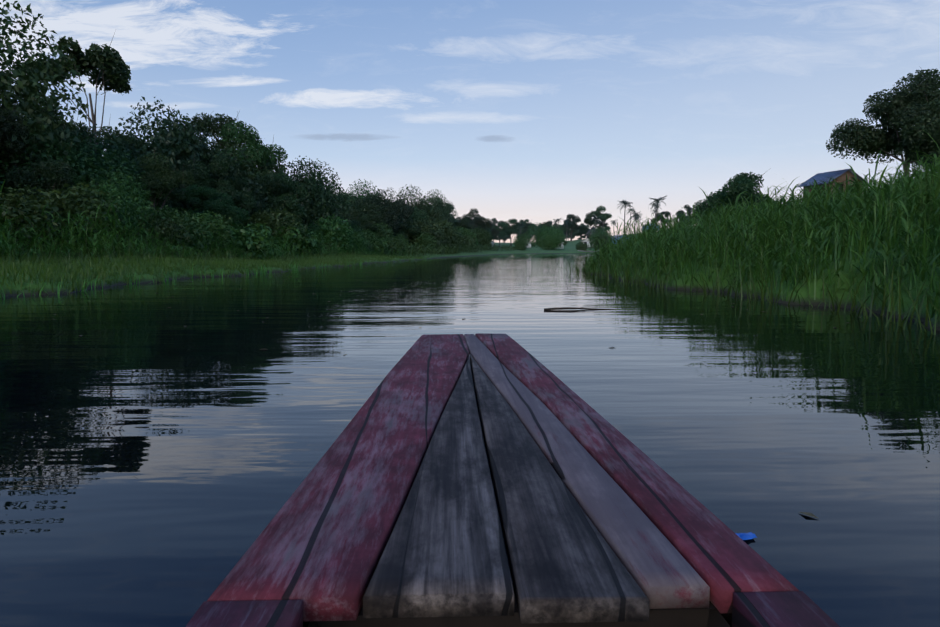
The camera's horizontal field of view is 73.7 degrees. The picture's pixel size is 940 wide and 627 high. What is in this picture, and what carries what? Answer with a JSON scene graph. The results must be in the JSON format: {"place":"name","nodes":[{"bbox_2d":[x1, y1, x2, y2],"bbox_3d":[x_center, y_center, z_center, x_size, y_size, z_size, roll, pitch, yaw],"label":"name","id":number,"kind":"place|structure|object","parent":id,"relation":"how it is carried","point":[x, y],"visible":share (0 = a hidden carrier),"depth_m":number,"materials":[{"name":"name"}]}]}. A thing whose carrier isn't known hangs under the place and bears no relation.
{"place":"outdoors","nodes":[
{"label":"outdoors","id":0,"kind":"place"},
{"bbox_2d":[0,181,411,259],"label":"bushes","id":1,"kind":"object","parent":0,"point":[6,239],"depth_m":23.72,"materials":[{"name":"green plant"}]},
{"bbox_2d":[382,241,521,255],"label":"tall grass","id":2,"kind":"structure","parent":0,"point":[416,248],"depth_m":92.01,"materials":[{"name":"green plant"}]},
{"bbox_2d":[0,254,939,626],"bbox_3d":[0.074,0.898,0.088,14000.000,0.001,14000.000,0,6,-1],"label":"river water","id":3,"kind":"structure","parent":0,"point":[166,446],"depth_m":3.54,"materials":[{"name":"black liquid"}]},
{"bbox_2d":[54,268,848,518],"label":"floating leaves","id":4,"kind":"object","parent":3,"relation":"on","point":[809,514],"visible":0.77,"depth_m":6.63,"materials":[{"name":"green plant"}]},
{"bbox_2d":[186,333,839,626],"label":"boat","id":5,"kind":"object","parent":3,"relation":"on","point":[479,480],"visible":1,"depth_m":1.09,"materials":[{"name":"red wood"}]},
{"bbox_2d":[544,306,614,309],"bbox_3d":[1.659,-0.079,9.597,1.103,0.043,0.218,0,6,-5],"label":"log","id":6,"kind":"object","parent":3,"relation":"on","point":[562,308],"visible":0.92,"depth_m":9.53,"materials":[{"name":"brown wood"}]},
{"bbox_2d":[735,532,756,539],"bbox_3d":[0.860,0.698,1.968,0.085,0.009,0.047,-2,6,-18],"label":"floating debris","id":7,"kind":"object","parent":3,"relation":"on","point":[746,536],"visible":0.77,"depth_m":1.97,"materials":[{"name":"plastic"}]},
{"bbox_2d":[0,233,939,336],"bbox_3d":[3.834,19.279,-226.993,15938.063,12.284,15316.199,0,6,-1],"label":"ground","id":8,"kind":"structure","parent":0,"point":[569,247],"depth_m":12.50,"materials":[{"name":"green plant"}]},
{"bbox_2d":[0,100,51,192],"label":"forest tree","id":9,"kind":"object","parent":8,"relation":"on","point":[6,127],"visible":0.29,"depth_m":27.65,"materials":[{"name":"green plant"}]},
{"bbox_2d":[4,189,61,209],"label":"thicket","id":10,"kind":"object","parent":8,"relation":"on","point":[33,194],"depth_m":25.52,"materials":[{"name":"green plant"}]},
{"bbox_2d":[0,184,69,254],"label":"bush","id":11,"kind":"object","parent":8,"relation":"on","point":[35,210],"visible":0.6,"depth_m":21.86,"materials":[{"name":"green plant"}]},
{"bbox_2d":[4,157,74,201],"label":"forest tree","id":12,"kind":"object","parent":8,"relation":"on","point":[16,177],"visible":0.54,"depth_m":26.33,"materials":[{"name":"green plant"}]},
{"bbox_2d":[0,0,88,197],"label":"tree","id":13,"kind":"object","parent":8,"relation":"on","point":[8,90],"visible":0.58,"depth_m":29.21,"materials":[{"name":"green plant"}]},
{"bbox_2d":[12,92,91,149],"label":"forest tree","id":14,"kind":"object","parent":8,"relation":"on","point":[62,124],"visible":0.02,"depth_m":36.75,"materials":[{"name":"green plant"}]},
{"bbox_2d":[36,121,91,172],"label":"forest tree","id":15,"kind":"object","parent":8,"relation":"on","point":[55,131],"visible":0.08,"depth_m":34.26,"materials":[{"name":"green plant"}]},
{"bbox_2d":[12,30,132,150],"bbox_3d":[-27.909,-12.400,45.970,8.176,14.628,6.254,1,6,7],"label":"emergent tree","id":16,"kind":"object","parent":8,"relation":"on","point":[106,66],"visible":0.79,"depth_m":44.28,"materials":[{"name":"green plant"}]},
{"bbox_2d":[0,131,151,212],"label":"tree","id":17,"kind":"object","parent":8,"relation":"on","point":[81,169],"visible":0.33,"depth_m":31.37,"materials":[{"name":"green plant"}]},
{"bbox_2d":[30,181,125,254],"bbox_3d":[-15.902,-3.715,25.254,3.565,3.212,4.771,-4,7,-35],"label":"bush","id":18,"kind":"object","parent":8,"relation":"on","point":[70,199],"visible":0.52,"depth_m":24.59,"materials":[{"name":"green plant"}]},
{"bbox_2d":[87,115,141,146],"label":"forest tree","id":19,"kind":"object","parent":8,"relation":"on","point":[104,129],"visible":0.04,"depth_m":56.93,"materials":[{"name":"green plant"}]},
{"bbox_2d":[58,122,178,213],"bbox_3d":[-21.768,-7.375,36.510,8.921,7.254,6.634,3,7,28],"label":"tree","id":20,"kind":"object","parent":8,"relation":"on","point":[159,204],"visible":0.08,"depth_m":35.87,"materials":[{"name":"green plant"}]},
{"bbox_2d":[87,171,154,245],"bbox_3d":[-16.029,-4.371,28.023,4.801,3.732,3.165,4,7,35],"label":"thicket","id":21,"kind":"object","parent":8,"relation":"on","point":[122,199],"visible":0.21,"depth_m":27.23,"materials":[{"name":"green plant"}]},
{"bbox_2d":[92,96,215,216],"bbox_3d":[-20.766,-9.188,42.088,8.190,10.203,11.013,2,6,19],"label":"tree","id":22,"kind":"object","parent":8,"relation":"on","point":[162,148],"visible":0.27,"depth_m":40.59,"materials":[{"name":"green plant"}]},
{"bbox_2d":[124,213,193,254],"bbox_3d":[-14.307,-3.425,28.692,2.578,2.323,3.451,3,6,26],"label":"bush","id":23,"kind":"object","parent":8,"relation":"on","point":[166,231],"visible":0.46,"depth_m":28.34,"materials":[{"name":"green plant"}]},
{"bbox_2d":[124,150,195,211],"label":"forest tree","id":24,"kind":"object","parent":8,"relation":"on","point":[158,184],"visible":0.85,"depth_m":34.20,"materials":[{"name":"green plant"}]},
{"bbox_2d":[144,205,213,258],"bbox_3d":[-14.487,-3.859,30.313,4.150,2.793,3.101,-5,8,-43],"label":"bush","id":25,"kind":"object","parent":8,"relation":"on","point":[183,219],"visible":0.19,"depth_m":30.24,"materials":[{"name":"green plant"}]},
{"bbox_2d":[155,105,245,178],"bbox_3d":[-24.924,-12.296,56.906,10.530,12.581,7.210,0,6,-3],"label":"forest tree","id":26,"kind":"object","parent":8,"relation":"on","point":[207,121],"visible":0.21,"depth_m":56.01,"materials":[{"name":"green plant"}]},
{"bbox_2d":[136,111,268,226],"bbox_3d":[-20.599,-9.437,45.537,10.848,10.104,8.067,1,6,8],"label":"tree","id":27,"kind":"object","parent":8,"relation":"on","point":[232,170],"visible":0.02,"depth_m":45.32,"materials":[{"name":"green plant"}]},
{"bbox_2d":[0,228,420,266],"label":"fine grass","id":28,"kind":"structure","parent":8,"relation":"on","point":[132,254],"depth_m":23.54,"materials":[{"name":"green plant"}]},
{"bbox_2d":[190,210,231,256],"bbox_3d":[-14.024,-4.098,33.024,2.800,2.753,2.504,-3,7,-30],"label":"bush","id":29,"kind":"object","parent":8,"relation":"on","point":[208,214],"visible":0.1,"depth_m":32.80,"materials":[{"name":"green plant"}]},
{"bbox_2d":[183,205,239,229],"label":"thicket","id":30,"kind":"object","parent":8,"relation":"on","point":[234,224],"visible":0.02,"depth_m":39.88,"materials":[{"name":"green plant"}]},
{"bbox_2d":[180,185,249,223],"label":"forest tree","id":31,"kind":"object","parent":8,"relation":"on","point":[224,205],"visible":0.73,"depth_m":38.92,"materials":[{"name":"green plant"}]},
{"bbox_2d":[176,154,256,218],"bbox_3d":[-17.569,-7.583,42.891,4.871,6.728,5.739,2,6,20],"label":"forest tree","id":32,"kind":"object","parent":8,"relation":"on","point":[245,200],"visible":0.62,"depth_m":42.59,"materials":[{"name":"green plant"}]},
{"bbox_2d":[201,220,232,256],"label":"bush","id":33,"kind":"object","parent":8,"relation":"on","point":[223,234],"visible":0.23,"depth_m":32.64,"materials":[{"name":"green plant"}]},
{"bbox_2d":[0,252,437,298],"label":"grass","id":34,"kind":"structure","parent":8,"relation":"on","point":[80,269],"depth_m":18.89,"materials":[{"name":"green plant"}]},
{"bbox_2d":[207,213,236,232],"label":"bush","id":35,"kind":"object","parent":8,"relation":"on","point":[223,218],"visible":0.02,"depth_m":38.03,"materials":[{"name":"green plant"}]},
{"bbox_2d":[207,121,287,176],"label":"forest tree","id":36,"kind":"object","parent":8,"relation":"on","point":[259,152],"visible":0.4,"depth_m":55.20,"materials":[{"name":"green plant"}]},
{"bbox_2d":[224,226,270,258],"bbox_3d":[-13.108,-3.820,35.069,3.439,2.191,3.438,5,8,43],"label":"bush","id":37,"kind":"object","parent":8,"relation":"on","point":[244,239],"visible":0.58,"depth_m":34.58,"materials":[{"name":"green plant"}]},
{"bbox_2d":[216,138,288,212],"bbox_3d":[-20.433,-11.561,58.978,7.574,11.146,10.615,-1,6,-12],"label":"tree","id":38,"kind":"object","parent":8,"relation":"on","point":[263,166],"visible":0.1,"depth_m":56.41,"materials":[{"name":"green plant"}]},
{"bbox_2d":[244,223,278,255],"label":"bush","id":39,"kind":"object","parent":8,"relation":"on","point":[257,226],"visible":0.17,"depth_m":40.65,"materials":[{"name":"green plant"}]},
{"bbox_2d":[255,159,285,174],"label":"emergent tree","id":40,"kind":"object","parent":8,"relation":"on","point":[277,167],"visible":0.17,"depth_m":75.19,"materials":[{"name":"green plant"}]},
{"bbox_2d":[237,207,309,254],"bbox_3d":[-14.006,-5.773,44.619,5.496,3.700,4.107,2,6,17],"label":"bush","id":41,"kind":"object","parent":8,"relation":"on","point":[271,220],"visible":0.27,"depth_m":43.91,"materials":[{"name":"green plant"}]},
{"bbox_2d":[246,169,301,217],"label":"forest tree","id":42,"kind":"object","parent":8,"relation":"on","point":[266,173],"visible":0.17,"depth_m":54.47,"materials":[{"name":"green plant"}]},
{"bbox_2d":[245,165,306,222],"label":"forest tree","id":43,"kind":"object","parent":8,"relation":"on","point":[283,191],"visible":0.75,"depth_m":48.78,"materials":[{"name":"green plant"}]},
{"bbox_2d":[273,226,318,255],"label":"bush","id":44,"kind":"object","parent":8,"relation":"on","point":[313,239],"visible":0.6,"depth_m":43.92,"materials":[{"name":"green plant"}]},
{"bbox_2d":[281,156,352,230],"bbox_3d":[-16.120,-10.620,61.521,7.646,9.582,10.283,-3,7,-31],"label":"tree","id":45,"kind":"object","parent":8,"relation":"on","point":[315,203],"visible":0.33,"depth_m":59.69,"materials":[{"name":"green plant"}]},
{"bbox_2d":[290,158,343,215],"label":"tree","id":46,"kind":"object","parent":8,"relation":"on","point":[326,169],"visible":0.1,"depth_m":66.46,"materials":[{"name":"green plant"}]},
{"bbox_2d":[307,214,355,253],"bbox_3d":[-12.000,-6.620,53.779,4.116,3.708,5.508,4,7,32],"label":"bush","id":47,"kind":"object","parent":8,"relation":"on","point":[339,232],"visible":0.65,"depth_m":52.98,"materials":[{"name":"green plant"}]},
{"bbox_2d":[348,219,361,230],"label":"bush","id":48,"kind":"object","parent":8,"relation":"on","point":[355,222],"visible":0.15,"depth_m":74.46,"materials":[{"name":"green plant"}]},
{"bbox_2d":[339,179,380,215],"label":"tree","id":49,"kind":"object","parent":8,"relation":"on","point":[359,195],"visible":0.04,"depth_m":91.83,"materials":[{"name":"green plant"}]},
{"bbox_2d":[342,196,386,227],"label":"tree","id":50,"kind":"object","parent":8,"relation":"on","point":[356,214],"visible":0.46,"depth_m":84.60,"materials":[{"name":"green plant"}]},
{"bbox_2d":[352,229,381,251],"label":"bush","id":51,"kind":"object","parent":8,"relation":"on","point":[366,235],"visible":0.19,"depth_m":64.68,"materials":[{"name":"green plant"}]},
{"bbox_2d":[335,188,410,235],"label":"tree","id":52,"kind":"object","parent":8,"relation":"on","point":[387,212],"visible":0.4,"depth_m":87.97,"materials":[{"name":"green plant"}]},
{"bbox_2d":[369,238,388,255],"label":"bush","id":53,"kind":"object","parent":8,"relation":"on","point":[383,246],"visible":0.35,"depth_m":64.65,"materials":[{"name":"green plant"}]},
{"bbox_2d":[368,222,394,239],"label":"bush","id":54,"kind":"object","parent":8,"relation":"on","point":[383,230],"visible":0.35,"depth_m":82.23,"materials":[{"name":"green plant"}]},
{"bbox_2d":[381,241,399,255],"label":"bush","id":55,"kind":"object","parent":8,"relation":"on","point":[393,246],"visible":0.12,"depth_m":70.70,"materials":[{"name":"green plant"}]},
{"bbox_2d":[386,236,404,255],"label":"bush","id":56,"kind":"object","parent":8,"relation":"on","point":[396,242],"visible":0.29,"depth_m":74.48,"materials":[{"name":"green plant"}]},
{"bbox_2d":[385,199,414,218],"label":"forest tree","id":57,"kind":"object","parent":8,"relation":"on","point":[410,208],"visible":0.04,"depth_m":105.73,"materials":[{"name":"green plant"}]},
{"bbox_2d":[396,234,409,243],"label":"thicket","id":58,"kind":"object","parent":8,"relation":"on","point":[401,237],"visible":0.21,"depth_m":86.10,"materials":[{"name":"green plant"}]},
{"bbox_2d":[391,223,421,241],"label":"bush","id":59,"kind":"object","parent":8,"relation":"on","point":[411,229],"visible":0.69,"depth_m":90.97,"materials":[{"name":"green plant"}]},
{"bbox_2d":[397,199,421,215],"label":"forest tree","id":60,"kind":"object","parent":8,"relation":"on","point":[414,207],"visible":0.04,"depth_m":119.91,"materials":[{"name":"green plant"}]},
{"bbox_2d":[393,204,427,222],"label":"tree","id":61,"kind":"object","parent":8,"relation":"on","point":[418,215],"visible":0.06,"depth_m":113.31,"materials":[{"name":"green plant"}]},
{"bbox_2d":[395,217,445,252],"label":"bush","id":62,"kind":"object","parent":8,"relation":"on","point":[428,228],"visible":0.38,"depth_m":94.72,"materials":[{"name":"green plant"}]},
{"bbox_2d":[395,184,448,222],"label":"tree","id":63,"kind":"object","parent":8,"relation":"on","point":[433,212],"visible":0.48,"depth_m":120.18,"materials":[{"name":"green plant"}]},
{"bbox_2d":[415,232,437,252],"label":"bush","id":64,"kind":"object","parent":8,"relation":"on","point":[426,240],"visible":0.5,"depth_m":91.95,"materials":[{"name":"green plant"}]},
{"bbox_2d":[432,197,455,224],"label":"forest tree","id":65,"kind":"object","parent":8,"relation":"on","point":[449,209],"visible":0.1,"depth_m":148.91,"materials":[{"name":"green plant"}]},
{"bbox_2d":[427,219,462,252],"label":"bush","id":66,"kind":"object","parent":8,"relation":"on","point":[445,226],"visible":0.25,"depth_m":102.27,"materials":[{"name":"green plant"}]},
{"bbox_2d":[438,200,458,225],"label":"tree","id":67,"kind":"object","parent":8,"relation":"on","point":[452,218],"visible":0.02,"depth_m":143.18,"materials":[{"name":"green plant"}]},
{"bbox_2d":[454,226,476,244],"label":"bush","id":68,"kind":"object","parent":8,"relation":"on","point":[464,230],"visible":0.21,"depth_m":128.07,"materials":[{"name":"green plant"}]},
{"bbox_2d":[457,218,473,230],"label":"forest tree","id":69,"kind":"object","parent":8,"relation":"on","point":[464,222],"visible":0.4,"depth_m":145.53,"materials":[{"name":"green plant"}]},
{"bbox_2d":[461,208,491,232],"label":"tree","id":70,"kind":"object","parent":8,"relation":"on","point":[477,219],"visible":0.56,"depth_m":183.04,"materials":[{"name":"green plant"}]},
{"bbox_2d":[468,227,492,248],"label":"bush","id":71,"kind":"object","parent":8,"relation":"on","point":[483,237],"visible":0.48,"depth_m":141.27,"materials":[{"name":"green plant"}]},
{"bbox_2d":[479,225,493,238],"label":"tree","id":72,"kind":"object","parent":8,"relation":"on","point":[489,230],"visible":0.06,"depth_m":199.53,"materials":[{"name":"green plant"}]},
{"bbox_2d":[489,227,499,239],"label":"tree","id":73,"kind":"object","parent":8,"relation":"on","point":[493,232],"visible":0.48,"depth_m":220.34,"materials":[{"name":"green plant"}]},
{"bbox_2d":[491,218,503,240],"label":"tree","id":74,"kind":"object","parent":8,"relation":"on","point":[496,222],"visible":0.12,"depth_m":320.99,"materials":[{"name":"green plant"}]},
{"bbox_2d":[490,222,507,244],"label":"tree","id":75,"kind":"object","parent":8,"relation":"on","point":[501,229],"visible":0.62,"depth_m":237.55,"materials":[{"name":"green plant"}]},
{"bbox_2d":[503,218,519,244],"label":"tree","id":76,"kind":"object","parent":8,"relation":"on","point":[511,229],"visible":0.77,"depth_m":247.50,"materials":[{"name":"green plant"}]},
{"bbox_2d":[512,233,529,250],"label":"field bush","id":77,"kind":"object","parent":8,"relation":"on","point":[520,241],"visible":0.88,"depth_m":176.17,"materials":[{"name":"green plant"}]},
{"bbox_2d":[517,219,528,232],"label":"village tree","id":78,"kind":"object","parent":8,"relation":"on","point":[525,221],"visible":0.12,"depth_m":306.69,"materials":[{"name":"green plant"}]},
{"bbox_2d":[519,222,537,236],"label":"tree","id":79,"kind":"object","parent":8,"relation":"on","point":[526,226],"visible":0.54,"depth_m":258.90,"materials":[{"name":"green plant"}]},
{"bbox_2d":[525,222,565,250],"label":"field bush","id":80,"kind":"object","parent":8,"relation":"on","point":[550,238],"visible":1,"depth_m":187.24,"materials":[{"name":"green plant"}]},
{"bbox_2d":[538,222,552,231],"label":"tree","id":81,"kind":"object","parent":8,"relation":"on","point":[547,224],"visible":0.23,"depth_m":267.20,"materials":[{"name":"green plant"}]},
{"bbox_2d":[559,225,567,232],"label":"village tree","id":82,"kind":"object","parent":8,"relation":"on","point":[562,228],"visible":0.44,"depth_m":294.75,"materials":[{"name":"green plant"}]},
{"bbox_2d":[562,219,571,240],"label":"palm","id":83,"kind":"object","parent":8,"relation":"on","point":[566,223],"visible":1,"depth_m":267.76,"materials":[{"name":"green plant"}]},
{"bbox_2d":[562,214,580,240],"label":"tree","id":84,"kind":"object","parent":8,"relation":"on","point":[575,220],"visible":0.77,"depth_m":276.55,"materials":[{"name":"green plant"}]},
{"bbox_2d":[567,229,578,238],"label":"tree","id":85,"kind":"object","parent":8,"relation":"on","point":[573,235],"visible":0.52,"depth_m":339.18,"materials":[{"name":"green plant"}]},
{"bbox_2d":[575,226,587,239],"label":"village tree","id":86,"kind":"object","parent":8,"relation":"on","point":[582,229],"visible":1,"depth_m":293.56,"materials":[{"name":"green plant"}]},
{"bbox_2d":[578,241,587,250],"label":"field bush","id":87,"kind":"object","parent":8,"relation":"on","point":[583,247],"visible":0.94,"depth_m":185.50,"materials":[{"name":"green plant"}]},
{"bbox_2d":[580,238,594,247],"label":"house","id":88,"kind":"structure","parent":8,"relation":"on","point":[586,240],"depth_m":213.56,"materials":[{"name":"white metal"}]},
{"bbox_2d":[584,212,597,231],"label":"tree","id":89,"kind":"object","parent":8,"relation":"on","point":[587,219],"visible":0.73,"depth_m":273.12,"materials":[{"name":"green plant"}]},
{"bbox_2d":[586,225,604,238],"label":"tree","id":90,"kind":"object","parent":8,"relation":"on","point":[593,227],"visible":0.29,"depth_m":283.12,"materials":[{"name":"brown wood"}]},
{"bbox_2d":[590,215,601,231],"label":"tall palm","id":91,"kind":"object","parent":8,"relation":"on","point":[595,219],"visible":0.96,"depth_m":238.36,"materials":[{"name":"green plant"}]},
{"bbox_2d":[588,226,612,249],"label":"field bush","id":92,"kind":"object","parent":8,"relation":"on","point":[593,240],"visible":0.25,"depth_m":192.81,"materials":[{"name":"green plant"}]},
{"bbox_2d":[590,205,611,228],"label":"tree","id":93,"kind":"object","parent":8,"relation":"on","point":[597,213],"visible":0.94,"depth_m":287.19,"materials":[{"name":"green plant"}]},
{"bbox_2d":[595,233,612,249],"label":"field bush","id":94,"kind":"object","parent":8,"relation":"on","point":[603,238],"visible":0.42,"depth_m":188.58,"materials":[{"name":"green plant"}]},
{"bbox_2d":[597,219,610,230],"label":"village tree","id":95,"kind":"object","parent":8,"relation":"on","point":[603,223],"visible":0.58,"depth_m":296.72,"materials":[{"name":"green plant"}]},
{"bbox_2d":[617,200,632,233],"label":"tall palm","id":96,"kind":"object","parent":8,"relation":"on","point":[625,203],"visible":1,"depth_m":234.55,"materials":[{"name":"green plant"}]},
{"bbox_2d":[630,210,642,235],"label":"tall palm","id":97,"kind":"object","parent":8,"relation":"on","point":[635,215],"visible":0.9,"depth_m":239.93,"materials":[{"name":"green plant"}]},
{"bbox_2d":[648,196,666,232],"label":"tall palm","id":98,"kind":"object","parent":8,"relation":"on","point":[656,201],"visible":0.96,"depth_m":230.00,"materials":[{"name":"green plant"}]},
{"bbox_2d":[651,211,670,222],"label":"hill tree","id":99,"kind":"object","parent":8,"relation":"on","point":[665,213],"visible":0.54,"depth_m":294.16,"materials":[{"name":"green plant"}]},
{"bbox_2d":[676,204,696,220],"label":"hill tree","id":100,"kind":"object","parent":8,"relation":"on","point":[688,208],"visible":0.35,"depth_m":288.10,"materials":[{"name":"green plant"}]},
{"bbox_2d":[693,168,785,222],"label":"tree","id":101,"kind":"object","parent":8,"relation":"on","point":[741,183],"visible":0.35,"depth_m":66.33,"materials":[{"name":"green plant"}]},
{"bbox_2d":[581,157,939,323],"bbox_3d":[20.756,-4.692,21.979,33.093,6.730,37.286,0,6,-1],"label":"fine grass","id":102,"kind":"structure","parent":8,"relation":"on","point":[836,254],"depth_m":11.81,"materials":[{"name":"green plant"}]},
{"bbox_2d":[583,130,939,316],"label":"tall grass","id":103,"kind":"structure","parent":8,"relation":"on","point":[824,196],"depth_m":13.55,"materials":[{"name":"green plant"}]},
{"bbox_2d":[796,169,866,196],"bbox_3d":[35.063,-10.426,60.843,4.600,6.680,4.100,-1,6,-13],"label":"hut","id":104,"kind":"object","parent":8,"relation":"on","point":[838,175],"visible":0.21,"depth_m":59.30,"materials":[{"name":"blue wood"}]},
{"bbox_2d":[826,67,939,177],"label":"tree","id":105,"kind":"object","parent":8,"relation":"on","point":[916,102],"visible":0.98,"depth_m":60.15,"materials":[{"name":"green plant"}]},
{"bbox_2d":[0,0,939,242],"label":"sky","id":106,"kind":"structure","parent":0,"point":[539,111],"materials":[{"name":"blue"}]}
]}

